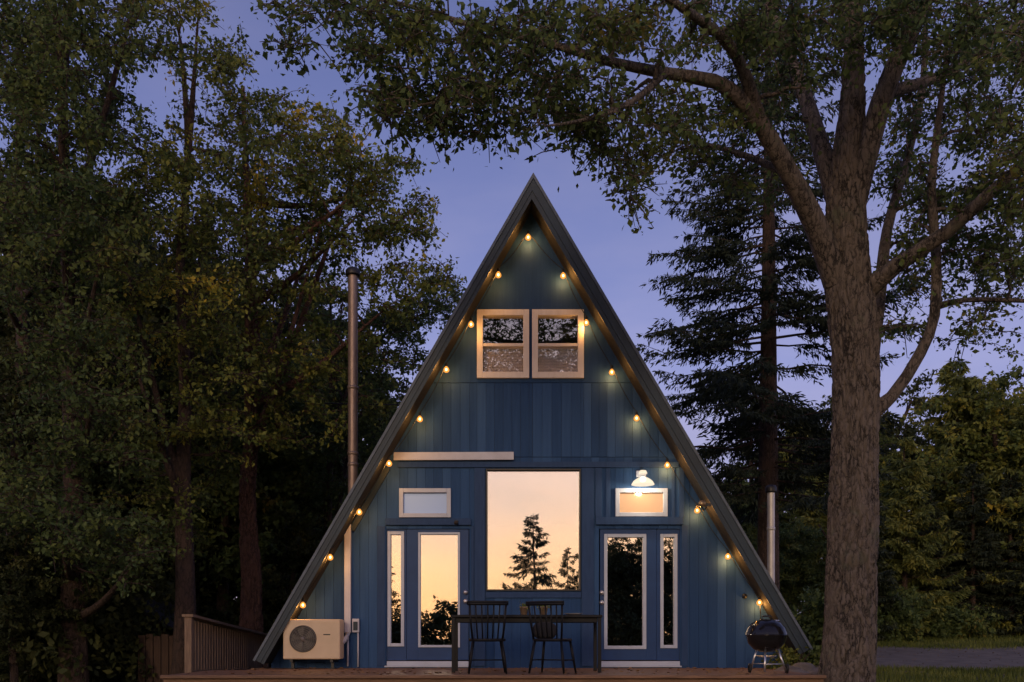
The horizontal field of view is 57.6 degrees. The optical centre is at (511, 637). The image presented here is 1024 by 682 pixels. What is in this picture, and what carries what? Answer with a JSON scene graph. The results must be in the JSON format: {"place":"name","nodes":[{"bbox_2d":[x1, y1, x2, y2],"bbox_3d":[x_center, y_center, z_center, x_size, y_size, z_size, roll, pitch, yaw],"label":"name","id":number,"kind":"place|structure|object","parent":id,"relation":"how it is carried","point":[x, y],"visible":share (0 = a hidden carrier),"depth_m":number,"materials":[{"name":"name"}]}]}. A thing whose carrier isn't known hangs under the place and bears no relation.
{"place":"outdoors","nodes":[
{"label":"outdoors","id":0,"kind":"place"},
{"bbox_2d":[0,0,1023,601],"label":"sky","id":1,"kind":"structure","parent":0,"point":[476,200],"materials":[{"name":"blue"}]},
{"bbox_2d":[107,633,1023,681],"bbox_3d":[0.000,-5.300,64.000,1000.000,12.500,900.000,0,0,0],"label":"ground","id":2,"kind":"structure","parent":0,"point":[788,664],"depth_m":19.57,"materials":[{"name":"green plant"}]},
{"bbox_2d":[1,629,42,681],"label":"bush","id":3,"kind":"object","parent":2,"relation":"on","point":[22,674],"depth_m":16.52,"materials":[{"name":"green plant"}]},
{"bbox_2d":[0,495,105,681],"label":"forest tree","id":4,"kind":"object","parent":2,"relation":"on","point":[32,561],"visible":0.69,"depth_m":14.38,"materials":[{"name":"green plant"}]},
{"bbox_2d":[0,535,134,681],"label":"bush","id":5,"kind":"object","parent":2,"relation":"on","point":[51,665],"visible":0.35,"depth_m":14.90,"materials":[{"name":"green plant"}]},
{"bbox_2d":[0,0,135,534],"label":"broadleaf tree","id":6,"kind":"object","parent":2,"relation":"on","point":[7,379],"visible":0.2,"depth_m":16.89,"materials":[{"name":"green plant"}]},
{"bbox_2d":[1,478,140,640],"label":"forest tree","id":7,"kind":"object","parent":2,"relation":"on","point":[34,497],"visible":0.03,"depth_m":16.38,"materials":[{"name":"green plant"}]},
{"bbox_2d":[0,238,147,537],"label":"forest tree","id":8,"kind":"object","parent":2,"relation":"on","point":[59,415],"visible":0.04,"depth_m":20.89,"materials":[{"name":"green plant"}]},
{"bbox_2d":[5,550,174,681],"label":"bush","id":9,"kind":"object","parent":2,"relation":"on","point":[135,626],"visible":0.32,"depth_m":16.04,"materials":[{"name":"green plant"}]},
{"bbox_2d":[0,0,206,681],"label":"broadleaf tree","id":10,"kind":"object","parent":2,"relation":"on","point":[63,35],"visible":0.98,"depth_m":13.33,"materials":[{"name":"green plant"}]},
{"bbox_2d":[0,173,236,557],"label":"forest tree","id":11,"kind":"object","parent":2,"relation":"on","point":[3,328],"visible":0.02,"depth_m":21.34,"materials":[{"name":"green plant"}]},
{"bbox_2d":[97,598,198,680],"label":"bush","id":12,"kind":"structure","parent":2,"relation":"on","point":[170,624],"depth_m":18.00,"materials":[{"name":"green plant"}]},
{"bbox_2d":[109,633,137,680],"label":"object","id":13,"kind":"structure","parent":12,"relation":"in","point":[130,677],"depth_m":17.97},
{"bbox_2d":[86,474,220,604],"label":"forest tree","id":14,"kind":"object","parent":2,"relation":"on","point":[123,515],"visible":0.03,"depth_m":20.50,"materials":[{"name":"green plant"}]},
{"bbox_2d":[138,634,172,681],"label":"board fence","id":15,"kind":"object","parent":2,"relation":"on","point":[162,644],"visible":0.35,"depth_m":16.20,"materials":[{"name":"brown wood"}]},
{"bbox_2d":[0,204,319,578],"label":"forest tree","id":16,"kind":"object","parent":2,"relation":"on","point":[161,308],"visible":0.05,"depth_m":20.34,"materials":[{"name":"green plant"}]},
{"bbox_2d":[75,0,294,673],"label":"broadleaf tree","id":17,"kind":"object","parent":2,"relation":"on","point":[178,466],"visible":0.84,"depth_m":14.97,"materials":[{"name":"green plant"}]},
{"bbox_2d":[113,197,295,460],"bbox_3d":[-11.407,-6.673,29.740,9.828,14.430,9.098,0,0,-12],"label":"forest tree","id":18,"kind":"object","parent":2,"relation":"on","point":[269,274],"depth_m":28.93,"materials":[{"name":"green plant"}]},
{"bbox_2d":[124,237,298,614],"bbox_3d":[-8.424,-5.047,24.837,4.982,11.891,5.276,0,0,40],"label":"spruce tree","id":19,"kind":"object","parent":2,"relation":"on","point":[223,424],"depth_m":24.70,"materials":[{"name":"green plant"}]},
{"bbox_2d":[82,289,347,620],"bbox_3d":[-6.593,-3.218,21.426,5.645,8.452,5.935,0,0,10],"label":"forest tree","id":20,"kind":"object","parent":2,"relation":"on","point":[229,560],"visible":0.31,"depth_m":20.66,"materials":[{"name":"green plant"}]},
{"bbox_2d":[173,467,276,614],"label":"forest tree","id":21,"kind":"object","parent":2,"relation":"on","point":[216,548],"visible":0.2,"depth_m":21.95,"materials":[{"name":"green plant"}]},
{"bbox_2d":[166,303,366,509],"bbox_3d":[-9.393,-6.290,33.553,8.306,13.175,8.974,0,0,26],"label":"forest tree","id":22,"kind":"object","parent":2,"relation":"on","point":[307,353],"visible":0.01,"depth_m":34.08,"materials":[{"name":"green plant"}]},
{"bbox_2d":[224,496,327,627],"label":"forest tree","id":23,"kind":"object","parent":2,"relation":"on","point":[302,553],"visible":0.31,"depth_m":21.13,"materials":[{"name":"green plant"}]},
{"bbox_2d":[229,284,333,597],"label":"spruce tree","id":24,"kind":"object","parent":2,"relation":"on","point":[282,304],"visible":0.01,"depth_m":28.76,"materials":[{"name":"green plant"}]},
{"bbox_2d":[215,328,384,594],"bbox_3d":[-6.060,-4.037,26.095,6.668,9.500,6.684,0,0,43],"label":"forest tree","id":25,"kind":"object","parent":2,"relation":"on","point":[324,380],"visible":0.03,"depth_m":25.77,"materials":[{"name":"green plant"}]},
{"bbox_2d":[296,275,338,503],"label":"spruce tree","id":26,"kind":"object","parent":2,"relation":"on","point":[326,306],"depth_m":37.70,"materials":[{"name":"green plant"}]},
{"bbox_2d":[192,78,466,636],"bbox_3d":[-3.619,-5.022,17.629,5.530,12.160,4.618,0,0,0],"label":"broadleaf tree","id":27,"kind":"object","parent":2,"relation":"on","point":[305,181],"visible":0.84,"depth_m":17.07,"materials":[{"name":"green plant"}]},
{"bbox_2d":[238,258,465,534],"bbox_3d":[-3.786,-4.353,22.526,5.930,10.324,3.948,0,0,0],"label":"broadleaf tree","id":28,"kind":"object","parent":2,"relation":"on","point":[379,322],"visible":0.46,"depth_m":21.81,"materials":[{"name":"green plant"}]},
{"bbox_2d":[298,311,430,529],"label":"forest tree","id":29,"kind":"object","parent":2,"relation":"on","point":[399,397],"visible":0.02,"depth_m":30.97,"materials":[{"name":"green plant"}]},
{"bbox_2d":[160,668,825,681],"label":"deck","id":30,"kind":"structure","parent":2,"relation":"on","point":[591,675],"depth_m":11.23,"materials":[{"name":"brown wood"}]},
{"bbox_2d":[182,614,268,672],"bbox_3d":[-4.640,0.305,15.470,0.160,1.290,4.300,0,0,0],"label":"guard rail","id":31,"kind":"object","parent":30,"relation":"on","point":[209,646],"visible":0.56,"depth_m":14.80,"materials":[{"name":"brown wood"}]},
{"bbox_2d":[283,619,343,668],"bbox_3d":[-2.914,0.089,13.751,0.831,0.723,0.494,0,0,0],"label":"heat pump","id":32,"kind":"object","parent":30,"relation":"on","point":[313,638],"visible":1,"depth_m":13.54,"materials":[{"name":"metal"}]},
{"bbox_2d":[467,601,508,673],"bbox_3d":[-0.313,-0.006,11.810,0.516,0.915,0.534,0,0,-3],"label":"chair","id":33,"kind":"object","parent":30,"relation":"on","point":[488,603],"visible":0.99,"depth_m":11.64,"materials":[{"name":"black paint"}]},
{"bbox_2d":[451,615,601,672],"bbox_3d":[0.188,0.074,12.400,1.964,0.749,0.700,0,0,0],"label":"table","id":34,"kind":"object","parent":30,"relation":"on","point":[456,619],"visible":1,"depth_m":12.10,"materials":[{"name":"black paint"}]},
{"bbox_2d":[519,601,530,614],"bbox_3d":[0.162,-0.403,12.392,0.195,0.205,0.215,0,0,0],"label":"plant pot","id":35,"kind":"object","parent":34,"relation":"on","point":[523,609],"visible":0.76,"depth_m":12.36,"materials":[{"name":"ceramic"}]},
{"bbox_2d":[536,605,549,614],"bbox_3d":[0.420,-0.394,12.402,0.196,0.187,0.230,0,0,0],"label":"plant pot","id":36,"kind":"object","parent":34,"relation":"on","point":[543,609],"visible":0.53,"depth_m":12.36,"materials":[{"name":"ceramic"}]},
{"bbox_2d":[564,613,582,614],"bbox_3d":[0.814,-0.314,12.350,0.250,0.023,0.250,0,0,0],"label":"plate","id":37,"kind":"object","parent":34,"relation":"on","point":[573,613],"visible":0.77,"depth_m":12.27,"materials":[{"name":"white ceramic"}]},
{"bbox_2d":[526,601,576,673],"bbox_3d":[0.502,-0.006,11.863,0.516,0.915,0.534,0,0,24],"label":"chair","id":38,"kind":"object","parent":30,"relation":"on","point":[561,640],"visible":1,"depth_m":11.72,"materials":[{"name":"black paint"}]},
{"bbox_2d":[533,622,555,638],"bbox_3d":[0.419,-0.095,11.950,0.320,0.219,0.141,0,0,0],"label":"cushion","id":39,"kind":"object","parent":38,"relation":"on","point":[544,629],"visible":0.62,"depth_m":11.90,"materials":[{"name":"black fabric"}]},
{"bbox_2d":[745,615,788,672],"bbox_3d":[3.220,0.082,11.800,0.524,0.733,0.524,0,0,0],"label":"kettle grill","id":40,"kind":"object","parent":30,"relation":"on","point":[765,635],"visible":1,"depth_m":11.63,"materials":[{"name":"black metal"}]},
{"bbox_2d":[773,665,809,673],"bbox_3d":[3.810,0.587,12.767,0.573,0.422,0.570,0,0,39],"label":"stone","id":41,"kind":"object","parent":30,"relation":"on","point":[794,669],"visible":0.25,"depth_m":12.71,"materials":[{"name":"grey stone"}]},
{"bbox_2d":[253,173,812,667],"bbox_3d":[0.397,-2.885,18.231,8.291,7.683,9.538,0,0,0],"label":"cabin","id":42,"kind":"object","parent":2,"relation":"on","point":[559,507],"visible":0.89,"depth_m":14.00,"materials":[{"name":"blue wood"}]},
{"bbox_2d":[150,388,399,404],"bbox_3d":[-7.372,-5.983,20.800,13.478,2.194,0.027,0,0,10],"label":"power line","id":43,"kind":"object","parent":42,"relation":"attached to","point":[329,403],"visible":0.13,"depth_m":20.12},
{"bbox_2d":[352,619,359,666],"bbox_3d":[-2.340,0.074,13.957,0.102,0.724,0.084,0,0,0],"label":"outlet box","id":44,"kind":"object","parent":42,"relation":"attached to","point":[355,625],"visible":1,"depth_m":13.93,"materials":[{"name":"plastic"}]},
{"bbox_2d":[399,488,450,517],"bbox_3d":[-1.304,-2.026,14.025,0.776,0.436,0.130,0,0,0],"label":"window","id":45,"kind":"structure","parent":42,"relation":"in","point":[413,502],"depth_m":14.02,"materials":[{"name":"white glass"}]},
{"bbox_2d":[343,452,513,665],"bbox_3d":[-1.298,-1.179,13.876,2.647,3.205,0.257,0,0,0],"label":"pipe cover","id":46,"kind":"object","parent":42,"relation":"attached to","point":[418,456],"visible":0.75,"depth_m":13.94,"materials":[{"name":"plastic"}]},
{"bbox_2d":[407,529,468,659],"bbox_3d":[-1.119,-0.653,14.021,0.934,1.965,0.118,0,0,0],"label":"door","id":47,"kind":"structure","parent":42,"relation":"in","point":[437,559],"depth_m":14.05,"materials":[{"name":"blue paint"}]},
{"bbox_2d":[477,309,528,378],"bbox_3d":[-0.135,-4.410,14.027,0.782,1.026,0.145,0,0,0],"label":"window","id":48,"kind":"structure","parent":42,"relation":"in","point":[490,364],"depth_m":13.96,"materials":[{"name":"beige wood"}]},
{"bbox_2d":[300,230,762,619],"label":"string lights","id":49,"kind":"object","parent":42,"relation":"hanging from","point":[419,418],"visible":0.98,"depth_m":13.84},
{"bbox_2d":[486,469,580,590],"bbox_3d":[0.321,-1.622,14.032,1.423,1.833,0.136,0,0,0],"label":"window","id":50,"kind":"structure","parent":42,"relation":"in","point":[533,516],"depth_m":14.03,"materials":[{"name":"clear glass"}]},
{"bbox_2d":[532,309,583,378],"bbox_3d":[0.689,-4.410,14.027,0.776,1.026,0.145,0,0,0],"label":"window","id":51,"kind":"structure","parent":42,"relation":"in","point":[545,364],"depth_m":13.97,"materials":[{"name":"beige wood"}]},
{"bbox_2d":[599,529,656,659],"bbox_3d":[1.744,-0.653,14.021,0.863,1.965,0.118,0,0,0],"label":"door","id":52,"kind":"structure","parent":42,"relation":"in","point":[628,557],"depth_m":14.05,"materials":[{"name":"blue paint"}]},
{"bbox_2d":[615,488,667,516],"bbox_3d":[1.942,-2.032,14.025,0.782,0.423,0.130,0,0,0],"label":"window","id":53,"kind":"structure","parent":42,"relation":"in","point":[629,502],"depth_m":14.02,"materials":[{"name":"white glass"}]},
{"bbox_2d":[631,470,653,486],"bbox_3d":[1.936,-2.389,13.805,0.340,0.245,0.389,0,0,0],"label":"wall lamp","id":54,"kind":"object","parent":42,"relation":"attached to","point":[642,480],"visible":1,"depth_m":13.74,"materials":[{"name":"white plastic"}]},
{"bbox_2d":[696,500,710,511],"bbox_3d":[2.766,-1.900,13.411,0.220,0.150,0.162,0,0,0],"label":"spotlight","id":55,"kind":"object","parent":42,"relation":"attached to","point":[702,503],"visible":1,"depth_m":13.41,"materials":[{"name":"gold metal"}]},
{"bbox_2d":[188,644,1022,680],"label":"fallen leaves","id":56,"kind":"object","parent":2,"relation":"on","point":[678,669],"visible":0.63,"depth_m":12.56,"materials":[{"name":"brown plant"}]},
{"bbox_2d":[250,0,1023,681],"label":"maple tree","id":57,"kind":"object","parent":2,"relation":"on","point":[850,164],"visible":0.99,"depth_m":10.43,"materials":[{"name":"green plant"}]},
{"bbox_2d":[716,465,801,563],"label":"forest tree","id":58,"kind":"object","parent":2,"relation":"on","point":[754,531],"visible":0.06,"depth_m":32.74,"materials":[{"name":"green plant"}]},
{"bbox_2d":[726,396,798,606],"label":"spruce tree","id":59,"kind":"object","parent":2,"relation":"on","point":[751,461],"visible":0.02,"depth_m":40.00,"materials":[{"name":"green plant"}]},
{"bbox_2d":[635,0,924,590],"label":"spruce tree","id":60,"kind":"object","parent":2,"relation":"on","point":[771,412],"visible":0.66,"depth_m":19.62,"materials":[{"name":"green plant"}]},
{"bbox_2d":[740,506,819,612],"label":"forest tree","id":61,"kind":"object","parent":2,"relation":"on","point":[788,566],"visible":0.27,"depth_m":26.38,"materials":[{"name":"green plant"}]},
{"bbox_2d":[752,426,827,610],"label":"spruce tree","id":62,"kind":"object","parent":2,"relation":"on","point":[808,517],"visible":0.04,"depth_m":33.44,"materials":[{"name":"green plant"}]},
{"bbox_2d":[761,644,819,668],"bbox_3d":[4.027,0.458,13.546,0.775,0.800,0.817,0,0,42],"label":"shrub","id":63,"kind":"object","parent":2,"relation":"on","point":[791,657],"visible":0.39,"depth_m":13.46,"materials":[{"name":"green plant"}]},
{"bbox_2d":[725,394,896,563],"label":"forest tree","id":64,"kind":"object","parent":2,"relation":"on","point":[829,400],"depth_m":43.29,"materials":[{"name":"green plant"}]},
{"bbox_2d":[808,667,817,674],"bbox_3d":[4.289,0.610,12.784,0.624,0.413,0.563,0,0,0],"label":"stone","id":65,"kind":"object","parent":2,"relation":"on","point":[813,671],"visible":0.12,"depth_m":12.74,"materials":[{"name":"grey stone"}]},
{"bbox_2d":[793,662,815,670],"bbox_3d":[4.050,0.422,12.949,0.362,0.161,0.269,0,0,0],"label":"stone","id":66,"kind":"object","parent":65,"relation":"on","point":[805,666],"visible":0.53,"depth_m":12.85,"materials":[{"name":"grey stone"}]},
{"bbox_2d":[779,524,879,613],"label":"forest tree","id":67,"kind":"object","parent":2,"relation":"on","point":[808,548],"visible":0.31,"depth_m":25.87,"materials":[{"name":"green plant"}]},
{"bbox_2d":[791,587,882,664],"bbox_3d":[7.488,-0.132,21.965,2.556,2.219,2.542,0,0,0],"label":"bush","id":68,"kind":"object","parent":2,"relation":"on","point":[810,619],"visible":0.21,"depth_m":21.66,"materials":[{"name":"green plant"}]},
{"bbox_2d":[779,424,923,564],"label":"forest tree","id":69,"kind":"object","parent":2,"relation":"on","point":[881,458],"visible":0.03,"depth_m":34.88,"materials":[{"name":"green plant"}]},
{"bbox_2d":[819,369,952,538],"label":"forest tree","id":70,"kind":"object","parent":2,"relation":"on","point":[906,429],"visible":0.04,"depth_m":40.94,"materials":[{"name":"green plant"}]},
{"bbox_2d":[876,488,914,641],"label":"spruce tree","id":71,"kind":"object","parent":2,"relation":"on","point":[882,580],"visible":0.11,"depth_m":28.41,"materials":[{"name":"green plant"}]},
{"bbox_2d":[877,586,931,642],"bbox_3d":[11.832,-0.654,29.036,2.297,2.276,2.287,0,0,0],"label":"bush","id":72,"kind":"object","parent":2,"relation":"on","point":[907,616],"visible":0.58,"depth_m":28.47,"materials":[{"name":"green plant"}]},
{"bbox_2d":[877,436,974,638],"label":"spruce tree","id":73,"kind":"object","parent":2,"relation":"on","point":[914,559],"visible":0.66,"depth_m":30.46,"materials":[{"name":"green plant"}]},
{"bbox_2d":[911,492,961,635],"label":"spruce tree","id":74,"kind":"object","parent":2,"relation":"on","point":[940,552],"visible":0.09,"depth_m":31.72,"materials":[{"name":"green plant"}]},
{"bbox_2d":[886,363,1023,626],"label":"forest tree","id":75,"kind":"object","parent":2,"relation":"on","point":[996,426],"visible":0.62,"depth_m":32.43,"materials":[{"name":"green plant"}]},
{"bbox_2d":[891,360,1021,620],"bbox_3d":[16.037,-4.936,33.794,6.666,10.547,5.986,0,0,2],"label":"spruce tree","id":76,"kind":"object","parent":2,"relation":"on","point":[952,383],"visible":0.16,"depth_m":33.41,"materials":[{"name":"green plant"}]},
{"bbox_2d":[923,603,1003,639],"bbox_3d":[14.455,-0.424,30.995,3.421,1.606,3.427,0,0,0],"label":"bush","id":77,"kind":"object","parent":2,"relation":"on","point":[966,619],"visible":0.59,"depth_m":30.14,"materials":[{"name":"green plant"}]},
{"bbox_2d":[935,462,1018,637],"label":"spruce tree","id":78,"kind":"object","parent":2,"relation":"on","point":[962,526],"visible":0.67,"depth_m":31.24,"materials":[{"name":"green plant"}]},
{"bbox_2d":[966,398,1023,635],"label":"spruce tree","id":79,"kind":"object","parent":2,"relation":"on","point":[1018,421],"visible":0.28,"depth_m":31.44,"materials":[{"name":"green plant"}]},
{"bbox_2d":[981,471,1023,638],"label":"spruce tree","id":80,"kind":"object","parent":2,"relation":"on","point":[1005,536],"visible":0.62,"depth_m":31.26,"materials":[{"name":"green plant"}]},
{"bbox_2d":[997,358,1023,412],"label":"forest tree","id":81,"kind":"object","parent":2,"relation":"on","point":[1019,374],"visible":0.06,"depth_m":41.52,"materials":[{"name":"green plant"}]},
{"bbox_2d":[1003,571,1023,625],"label":"spruce tree","id":82,"kind":"object","parent":2,"relation":"on","point":[1017,606],"visible":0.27,"depth_m":31.15,"materials":[{"name":"green plant"}]},
{"bbox_2d":[783,646,1023,672],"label":"road","id":83,"kind":"structure","parent":0,"point":[954,657],"depth_m":23.67,"materials":[{"name":"grey asphalt"}]}
]}

